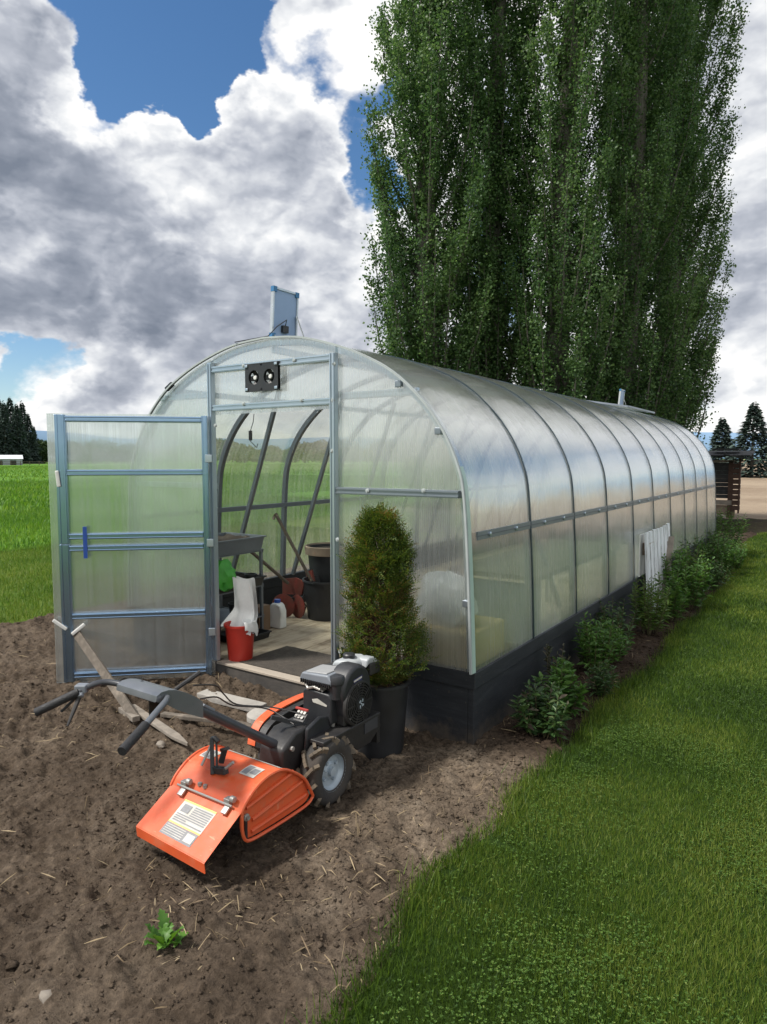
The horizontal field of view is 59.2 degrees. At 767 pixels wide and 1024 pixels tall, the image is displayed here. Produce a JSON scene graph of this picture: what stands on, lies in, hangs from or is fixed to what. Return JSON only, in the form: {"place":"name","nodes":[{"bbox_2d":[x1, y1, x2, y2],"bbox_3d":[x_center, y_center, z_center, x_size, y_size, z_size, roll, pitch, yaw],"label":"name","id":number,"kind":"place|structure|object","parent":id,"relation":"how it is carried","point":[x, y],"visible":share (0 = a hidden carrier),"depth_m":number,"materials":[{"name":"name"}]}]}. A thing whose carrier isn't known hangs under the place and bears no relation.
{"place":"outdoors","nodes":[
{"label":"outdoors","id":0,"kind":"place"},
{"bbox_2d":[0,515,512,623],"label":"grass verge","id":1,"kind":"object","parent":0,"point":[320,521],"depth_m":10.69,"materials":[{"name":"green plant"}]},
{"bbox_2d":[351,0,504,482],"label":"poplar tree","id":2,"kind":"object","parent":1,"relation":"on","point":[427,300],"visible":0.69,"depth_m":15.07,"materials":[{"name":"green plant"}]},
{"bbox_2d":[0,461,536,553],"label":"crop field","id":3,"kind":"structure","parent":0,"point":[321,494],"depth_m":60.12,"materials":[{"name":"green plant"}]},
{"bbox_2d":[0,400,20,454],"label":"conifer tree","id":4,"kind":"object","parent":3,"relation":"on","point":[5,424],"visible":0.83,"depth_m":216.27,"materials":[{"name":"green plant"}]},
{"bbox_2d":[2,397,19,447],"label":"conifer tree","id":5,"kind":"object","parent":3,"relation":"on","point":[10,407],"visible":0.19,"depth_m":223.55,"materials":[{"name":"green plant"}]},
{"bbox_2d":[0,455,22,464],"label":"white barn","id":6,"kind":"structure","parent":3,"relation":"on","point":[13,459],"depth_m":176.51,"materials":[{"name":"metal"}]},
{"bbox_2d":[8,404,34,463],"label":"conifer tree","id":7,"kind":"object","parent":3,"relation":"on","point":[17,428],"visible":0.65,"depth_m":219.77,"materials":[{"name":"green plant"}]},
{"bbox_2d":[19,400,32,459],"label":"conifer tree","id":8,"kind":"object","parent":3,"relation":"on","point":[22,411],"visible":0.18,"depth_m":228.99,"materials":[{"name":"green plant"}]},
{"bbox_2d":[19,414,43,463],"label":"conifer tree","id":9,"kind":"object","parent":3,"relation":"on","point":[31,439],"visible":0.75,"depth_m":225.05,"materials":[{"name":"green plant"}]},
{"bbox_2d":[35,438,54,462],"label":"hedgerow tree","id":10,"kind":"object","parent":3,"relation":"on","point":[48,456],"visible":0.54,"depth_m":235.30,"materials":[{"name":"green plant"}]},
{"bbox_2d":[1,461,135,464],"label":"field fence","id":11,"kind":"object","parent":3,"relation":"on","point":[84,463],"visible":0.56,"depth_m":182.74,"materials":[{"name":"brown wood"}]},
{"bbox_2d":[67,440,82,462],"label":"hedgerow tree","id":12,"kind":"object","parent":3,"relation":"on","point":[70,443],"visible":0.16,"depth_m":263.73,"materials":[{"name":"green plant"}]},
{"bbox_2d":[67,444,94,462],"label":"hedgerow tree","id":13,"kind":"object","parent":3,"relation":"on","point":[74,452],"visible":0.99,"depth_m":243.46,"materials":[{"name":"green plant"}]},
{"bbox_2d":[83,438,117,462],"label":"hedgerow tree","id":14,"kind":"object","parent":3,"relation":"on","point":[102,445],"visible":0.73,"depth_m":253.90,"materials":[{"name":"green plant"}]},
{"bbox_2d":[113,442,138,462],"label":"hedgerow tree","id":15,"kind":"object","parent":3,"relation":"on","point":[121,451],"visible":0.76,"depth_m":245.12,"materials":[{"name":"green plant"}]},
{"bbox_2d":[216,443,222,459],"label":"hedgerow tree","id":16,"kind":"object","parent":3,"relation":"on","point":[219,449],"visible":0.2,"depth_m":257.33,"materials":[{"name":"green plant"}]},
{"bbox_2d":[216,438,232,461],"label":"hedgerow tree","id":17,"kind":"object","parent":3,"relation":"on","point":[220,442],"visible":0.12,"depth_m":267.53,"materials":[{"name":"green plant"}]},
{"bbox_2d":[225,439,241,461],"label":"hedgerow tree","id":18,"kind":"object","parent":3,"relation":"on","point":[234,443],"visible":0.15,"depth_m":289.58,"materials":[{"name":"green plant"}]},
{"bbox_2d":[231,444,257,462],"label":"hedgerow tree","id":19,"kind":"object","parent":3,"relation":"on","point":[244,449],"visible":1,"depth_m":258.41,"materials":[{"name":"green plant"}]},
{"bbox_2d":[247,449,259,461],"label":"hedgerow tree","id":20,"kind":"object","parent":3,"relation":"on","point":[256,459],"visible":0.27,"depth_m":296.00,"materials":[{"name":"green plant"}]},
{"bbox_2d":[258,445,281,462],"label":"hedgerow tree","id":21,"kind":"object","parent":3,"relation":"on","point":[272,450],"visible":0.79,"depth_m":286.43,"materials":[{"name":"green plant"}]},
{"bbox_2d":[276,449,285,462],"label":"hedgerow tree","id":22,"kind":"object","parent":3,"relation":"on","point":[281,460],"visible":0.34,"depth_m":287.75,"materials":[{"name":"green plant"}]},
{"bbox_2d":[281,447,298,462],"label":"hedgerow tree","id":23,"kind":"object","parent":3,"relation":"on","point":[285,453],"visible":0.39,"depth_m":281.73,"materials":[{"name":"green plant"}]},
{"bbox_2d":[293,441,318,462],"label":"hedgerow tree","id":24,"kind":"object","parent":3,"relation":"on","point":[299,455],"visible":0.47,"depth_m":263.62,"materials":[{"name":"green plant"}]},
{"bbox_2d":[304,439,329,462],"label":"hedgerow tree","id":25,"kind":"object","parent":3,"relation":"on","point":[321,445],"visible":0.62,"depth_m":260.83,"materials":[{"name":"green plant"}]},
{"bbox_2d":[0,521,756,1023],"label":"soil ground","id":26,"kind":"structure","parent":0,"point":[30,645],"depth_m":2.98,"materials":[{"name":"brown soil"}]},
{"bbox_2d":[39,989,51,1003],"bbox_3d":[-1.087,1.568,2.183,0.046,0.043,0.054,-3,6,-36],"label":"stone","id":27,"kind":"object","parent":26,"relation":"on","point":[44,995],"visible":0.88,"depth_m":2.17,"materials":[{"name":"white stone"}]},
{"bbox_2d":[73,631,140,723],"bbox_3d":[-1.987,1.149,4.803,1.034,0.466,0.048,5,6,45],"label":"wooden prop","id":28,"kind":"object","parent":26,"relation":"on","point":[125,703],"visible":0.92,"depth_m":4.81,"materials":[{"name":"grey wood"}]},
{"bbox_2d":[118,707,139,721],"bbox_3d":[-1.718,1.362,4.552,0.050,0.050,0.283,-4,6,-39],"label":"wood offcut","id":29,"kind":"object","parent":26,"relation":"on","point":[133,717],"visible":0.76,"depth_m":4.47,"materials":[{"name":"beige wood"}]},
{"bbox_2d":[132,704,187,745],"bbox_3d":[-1.468,1.376,4.377,0.055,0.027,0.842,-4,6,-43],"label":"wooden stake","id":30,"kind":"object","parent":26,"relation":"on","point":[163,728],"visible":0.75,"depth_m":4.29,"materials":[{"name":"brown wood"}]},
{"bbox_2d":[156,740,165,747],"bbox_3d":[-1.353,1.416,4.092,0.064,0.049,0.063,0,5,-1],"label":"stone","id":31,"kind":"object","parent":26,"relation":"on","point":[160,744],"visible":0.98,"depth_m":4.07,"materials":[{"name":"beige stone"}]},
{"bbox_2d":[143,909,189,949],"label":"soil weed","id":32,"kind":"object","parent":26,"relation":"on","point":[164,934],"visible":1,"depth_m":2.41,"materials":[{"name":"green plant"}]},
{"bbox_2d":[160,711,252,726],"bbox_3d":[-1.050,1.364,4.353,0.958,0.057,0.066,2,5,22],"label":"wooden lath","id":33,"kind":"object","parent":26,"relation":"on","point":[180,716],"visible":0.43,"depth_m":4.42,"materials":[{"name":"grey wood"}]},
{"bbox_2d":[34,652,379,873],"bbox_3d":[-0.644,1.100,3.236,1.712,0.824,0.670,-4,6,-44],"label":"rotary tiller","id":34,"kind":"object","parent":26,"relation":"on","point":[316,733],"visible":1,"depth_m":3.09,"materials":[{"name":"orange paint"}]},
{"bbox_2d":[197,689,266,711],"bbox_3d":[-1.093,1.357,4.842,0.580,0.050,0.110,3,5,31],"label":"concrete slab","id":35,"kind":"object","parent":26,"relation":"on","point":[232,698],"depth_m":4.82,"materials":[{"name":"grey concrete"}]},
{"bbox_2d":[247,707,269,723],"bbox_3d":[-0.808,1.387,4.561,0.230,0.075,0.230,3,5,34],"label":"stepping stone","id":36,"kind":"object","parent":26,"relation":"on","point":[254,714],"visible":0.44,"depth_m":4.52,"materials":[{"name":"stone"}]},
{"bbox_2d":[1,610,682,1022],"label":"straw litter","id":37,"kind":"object","parent":26,"relation":"on","point":[255,854],"visible":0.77,"depth_m":2.78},
{"bbox_2d":[46,336,716,744],"bbox_3d":[1.627,-0.207,8.522,3.437,2.807,10.449,3,5,34],"label":"greenhouse","id":38,"kind":"object","parent":26,"relation":"on","point":[616,482],"visible":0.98,"depth_m":5.21,"materials":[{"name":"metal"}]},
{"bbox_2d":[46,413,215,682],"bbox_3d":[-1.910,0.284,5.154,1.195,2.050,0.066,-1,5,-9],"label":"door","id":39,"kind":"structure","parent":38,"relation":"in","point":[62,472],"depth_m":5.12,"materials":[{"name":"clear plastic"}]},
{"bbox_2d":[223,621,253,661],"bbox_3d":[-1.158,1.046,5.455,0.260,0.300,0.260,3,5,34],"label":"red bucket","id":40,"kind":"object","parent":38,"relation":"on","point":[240,641],"visible":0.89,"depth_m":5.37,"materials":[{"name":"plastic"}]},
{"bbox_2d":[221,576,258,635],"bbox_3d":[-1.164,0.763,5.483,0.358,0.456,0.216,3,5,34],"label":"white sack","id":41,"kind":"object","parent":40,"relation":"in","point":[244,612],"visible":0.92,"depth_m":5.48,"materials":[{"name":"white plastic"}]},
{"bbox_2d":[218,548,263,628],"bbox_3d":[-1.528,0.744,6.112,0.570,0.799,0.672,3,5,34],"label":"shelf rack","id":42,"kind":"object","parent":38,"relation":"on","point":[224,612],"visible":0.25,"depth_m":6.21,"materials":[{"name":"grey metal"}]},
{"bbox_2d":[228,601,233,612],"bbox_3d":[-1.350,0.895,6.179,0.152,0.130,0.152,3,5,34],"label":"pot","id":43,"kind":"object","parent":42,"relation":"on","point":[231,605],"visible":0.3,"depth_m":6.13,"materials":[{"name":"black plastic"}]},
{"bbox_2d":[218,532,265,556],"bbox_3d":[-1.489,0.291,6.032,0.525,0.130,0.714,3,5,34],"label":"grey tub","id":44,"kind":"object","parent":42,"relation":"on","point":[229,543],"visible":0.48,"depth_m":6.01,"materials":[{"name":"plastic"}]},
{"bbox_2d":[219,571,266,593],"bbox_3d":[-1.489,0.636,6.059,0.525,0.089,0.714,3,5,34],"label":"seed tray","id":45,"kind":"object","parent":42,"relation":"on","point":[259,580],"visible":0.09,"depth_m":6.16,"materials":[{"name":"plastic"}]},
{"bbox_2d":[218,559,235,591],"bbox_3d":[-1.404,0.561,5.830,0.250,0.329,0.268,-1,5,-17],"label":"garden bag","id":46,"kind":"object","parent":45,"relation":"in","point":[227,570],"visible":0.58,"depth_m":5.73,"materials":[{"name":"green plastic"}]},
{"bbox_2d":[244,573,256,577],"bbox_3d":[-1.216,0.614,6.175,0.116,0.100,0.116,3,5,34],"label":"pot","id":47,"kind":"object","parent":45,"relation":"in","point":[249,575],"visible":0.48,"depth_m":6.13,"materials":[{"name":"black plastic"}]},
{"bbox_2d":[220,628,271,641],"bbox_3d":[-1.273,1.116,6.096,0.357,0.060,0.378,3,5,34],"label":"seed tray","id":48,"kind":"object","parent":38,"relation":"on","point":[263,633],"visible":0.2,"depth_m":6.08,"materials":[{"name":"black plastic"}]},
{"bbox_2d":[257,604,269,629],"bbox_3d":[-1.174,0.991,6.393,0.130,0.263,0.153,3,5,34],"label":"cardboard box","id":49,"kind":"object","parent":38,"relation":"on","point":[266,607],"visible":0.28,"depth_m":6.37,"materials":[{"name":"brown cardboard"}]},
{"bbox_2d":[235,285,303,342],"bbox_3d":[-0.821,-1.455,5.014,0.541,0.407,0.179,-3,5,-30],"label":"solar panel","id":50,"kind":"object","parent":38,"relation":"attached to","point":[284,320],"visible":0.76,"depth_m":5.04,"materials":[{"name":"glass"}]},
{"bbox_2d":[270,599,285,628],"bbox_3d":[-1.015,0.978,6.478,0.187,0.275,0.112,3,5,34],"label":"white jug","id":51,"kind":"object","parent":38,"relation":"on","point":[277,614],"visible":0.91,"depth_m":6.45,"materials":[{"name":"plastic"}]},
{"bbox_2d":[250,513,314,617],"bbox_3d":[-1.105,0.549,6.863,0.978,1.077,0.315,-1,5,-10],"label":"push cultivator","id":52,"kind":"object","parent":38,"relation":"on","point":[295,605],"visible":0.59,"depth_m":6.88,"materials":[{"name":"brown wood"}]},
{"bbox_2d":[240,646,339,676],"bbox_3d":[-0.660,1.195,5.364,0.800,0.016,0.560,3,5,34],"label":"doormat","id":53,"kind":"object","parent":38,"relation":"on","point":[294,661],"visible":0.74,"depth_m":5.39,"materials":[{"name":"grey rubber"}]},
{"bbox_2d":[302,575,330,620],"bbox_3d":[-0.585,0.880,6.918,0.494,0.400,0.494,3,5,34],"label":"nursery pot","id":54,"kind":"object","parent":38,"relation":"on","point":[318,598],"visible":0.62,"depth_m":6.73,"materials":[{"name":"black plastic"}]},
{"bbox_2d":[305,542,330,582],"bbox_3d":[-0.582,0.702,7.301,0.536,0.695,0.536,3,5,34],"label":"nursery pot","id":55,"kind":"object","parent":54,"relation":"in","point":[318,554],"visible":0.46,"depth_m":7.09,"materials":[{"name":"plastic"}]},
{"bbox_2d":[473,540,568,643],"bbox_3d":[1.551,0.762,6.548,0.800,0.694,2.400,3,5,34],"label":"work bench","id":56,"kind":"object","parent":38,"relation":"on","point":[504,601],"visible":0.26,"depth_m":5.56,"materials":[{"name":"grey wood"}]},
{"bbox_2d":[618,389,625,404],"bbox_3d":[4.432,-2.068,12.482,0.121,0.394,0.302,3,5,34],"label":"solar panel","id":57,"kind":"object","parent":38,"relation":"on","point":[621,400],"visible":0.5,"depth_m":12.47,"materials":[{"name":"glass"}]},
{"bbox_2d":[331,501,438,759],"bbox_3d":[0.017,0.693,4.030,0.691,1.521,0.690,3,5,34],"label":"potted arborvitae","id":58,"kind":"object","parent":26,"relation":"on","point":[382,548],"visible":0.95,"depth_m":3.93,"materials":[{"name":"plant"}]},
{"bbox_2d":[435,0,555,529],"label":"poplar tree","id":59,"kind":"object","parent":26,"relation":"on","point":[494,11],"visible":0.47,"depth_m":15.79,"materials":[{"name":"green plant"}]},
{"bbox_2d":[508,678,572,738],"bbox_3d":[0.984,1.238,4.231,0.393,0.367,0.371,0,5,5],"label":"leafy bush","id":60,"kind":"object","parent":26,"relation":"on","point":[549,721],"visible":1,"depth_m":4.22,"materials":[{"name":"green plant"}]},
{"bbox_2d":[542,643,570,685],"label":"leafy bush","id":61,"kind":"object","parent":26,"relation":"on","point":[546,659],"visible":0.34,"depth_m":4.93,"materials":[{"name":"green plant"}]},
{"bbox_2d":[480,0,639,527],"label":"poplar tree","id":62,"kind":"object","parent":26,"relation":"on","point":[564,139],"visible":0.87,"depth_m":15.03,"materials":[{"name":"green plant"}]},
{"bbox_2d":[531,657,590,716],"bbox_3d":[1.217,1.186,4.608,0.346,0.411,0.346,-2,5,-21],"label":"leafy bush","id":63,"kind":"object","parent":26,"relation":"on","point":[567,679],"visible":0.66,"depth_m":4.57,"materials":[{"name":"green plant"}]},
{"bbox_2d":[572,611,618,673],"bbox_3d":[1.718,1.061,5.481,0.404,0.521,0.374,-2,5,-23],"label":"leafy bush","id":64,"kind":"object","parent":26,"relation":"on","point":[588,642],"visible":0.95,"depth_m":5.44,"materials":[{"name":"green plant"}]},
{"bbox_2d":[584,659,619,697],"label":"leafy bush","id":65,"kind":"object","parent":26,"relation":"on","point":[602,684],"visible":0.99,"depth_m":4.93,"materials":[{"name":"green plant"}]},
{"bbox_2d":[591,616,635,663],"bbox_3d":[1.928,1.097,5.768,0.415,0.406,0.367,3,5,34],"label":"leafy bush","id":66,"kind":"object","parent":26,"relation":"on","point":[617,640],"visible":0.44,"depth_m":5.72,"materials":[{"name":"green plant"}]},
{"bbox_2d":[593,597,642,648],"bbox_3d":[2.108,1.007,6.140,0.439,0.526,0.506,3,5,34],"label":"leafy bush","id":67,"kind":"object","parent":26,"relation":"on","point":[620,618],"visible":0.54,"depth_m":6.08,"materials":[{"name":"green plant"}]},
{"bbox_2d":[628,574,674,635],"bbox_3d":[2.664,0.918,6.705,0.472,0.614,0.518,3,5,34],"label":"leafy bush","id":68,"kind":"object","parent":26,"relation":"on","point":[648,604],"visible":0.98,"depth_m":6.69,"materials":[{"name":"green plant"}]},
{"bbox_2d":[644,523,674,610],"bbox_3d":[3.220,0.646,7.804,0.139,0.940,1.200,3,5,34],"label":"board panel","id":69,"kind":"object","parent":26,"relation":"on","point":[661,538],"visible":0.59,"depth_m":7.74,"materials":[{"name":"white wood"}]},
{"bbox_2d":[652,567,690,621],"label":"leafy bush","id":70,"kind":"object","parent":26,"relation":"on","point":[676,599],"visible":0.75,"depth_m":7.20,"materials":[{"name":"green plant"}]},
{"bbox_2d":[671,534,702,592],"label":"leafy bush","id":71,"kind":"object","parent":26,"relation":"on","point":[673,557],"visible":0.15,"depth_m":8.64,"materials":[{"name":"green plant"}]},
{"bbox_2d":[661,543,716,610],"bbox_3d":[3.496,0.747,7.825,0.573,0.779,0.612,-3,6,-37],"label":"leafy bush","id":72,"kind":"object","parent":26,"relation":"on","point":[694,583],"visible":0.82,"depth_m":7.73,"materials":[{"name":"green plant"}]},
{"bbox_2d":[678,547,708,597],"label":"leafy bush","id":73,"kind":"object","parent":26,"relation":"on","point":[691,559],"visible":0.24,"depth_m":8.43,"materials":[{"name":"green plant"}]},
{"bbox_2d":[701,557,735,589],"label":"leafy bush","id":74,"kind":"object","parent":26,"relation":"on","point":[718,575],"visible":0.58,"depth_m":8.96,"materials":[{"name":"green plant"}]},
{"bbox_2d":[694,530,745,574],"bbox_3d":[4.984,0.602,10.130,0.798,0.705,0.841,3,5,34],"label":"leafy bush","id":75,"kind":"object","parent":26,"relation":"on","point":[729,557],"visible":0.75,"depth_m":10.04,"materials":[{"name":"green plant"}]},
{"bbox_2d":[708,527,740,560],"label":"leafy bush","id":76,"kind":"object","parent":26,"relation":"on","point":[722,537],"visible":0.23,"depth_m":11.19,"materials":[{"name":"green plant"}]},
{"bbox_2d":[719,540,747,568],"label":"leafy bush","id":77,"kind":"object","parent":26,"relation":"on","point":[744,553],"visible":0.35,"depth_m":10.56,"materials":[{"name":"green plant"}]},
{"bbox_2d":[716,506,750,547],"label":"leafy bush","id":78,"kind":"object","parent":26,"relation":"on","point":[728,528],"visible":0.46,"depth_m":12.13,"materials":[{"name":"green plant"}]},
{"bbox_2d":[0,0,766,438],"label":"sky","id":79,"kind":"structure","parent":0,"point":[166,165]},
{"bbox_2d":[29,430,766,458],"bbox_3d":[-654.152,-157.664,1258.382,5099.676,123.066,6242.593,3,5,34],"label":"hills","id":80,"kind":"structure","parent":0,"point":[82,439],"depth_m":2673.38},
{"bbox_2d":[475,615,503,666],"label":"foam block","id":81,"kind":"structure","parent":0,"point":[489,637],"depth_m":4.46,"materials":[{"name":"yellow plastic"}]},
{"bbox_2d":[284,532,766,1023],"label":"lawn","id":82,"kind":"structure","parent":0,"point":[463,898],"depth_m":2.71,"materials":[{"name":"green plant"}]},
{"bbox_2d":[370,638,766,1023],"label":"clover patches","id":83,"kind":"object","parent":82,"relation":"on","point":[556,985],"visible":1,"depth_m":2.40,"materials":[{"name":"green plant"}]},
{"bbox_2d":[467,459,766,518],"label":"bare field","id":84,"kind":"structure","parent":0,"point":[753,497],"depth_m":28.99,"materials":[{"name":"beige soil"}]},
{"bbox_2d":[509,508,766,533],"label":"compost bank","id":85,"kind":"structure","parent":84,"relation":"on","point":[758,525],"depth_m":16.43,"materials":[{"name":"brown soil"}]},
{"bbox_2d":[551,0,713,423],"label":"poplar tree","id":86,"kind":"object","parent":85,"relation":"on","point":[636,232],"visible":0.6,"depth_m":15.80,"materials":[{"name":"green plant"}]},
{"bbox_2d":[603,0,751,443],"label":"poplar tree","id":87,"kind":"object","parent":85,"relation":"on","point":[699,356],"visible":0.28,"depth_m":17.65,"materials":[{"name":"green plant"}]},
{"bbox_2d":[708,417,742,469],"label":"fir tree","id":88,"kind":"object","parent":84,"relation":"on","point":[722,432],"visible":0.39,"depth_m":58.41,"materials":[{"name":"green plant"}]},
{"bbox_2d":[708,448,759,517],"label":"wood shed","id":89,"kind":"structure","parent":84,"relation":"on","point":[726,472],"depth_m":19.90,"materials":[{"name":"brown wood"}]},
{"bbox_2d":[715,402,766,477],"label":"fir tree","id":90,"kind":"object","parent":84,"relation":"on","point":[754,412],"visible":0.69,"depth_m":53.69,"materials":[{"name":"green plant"}]}
]}

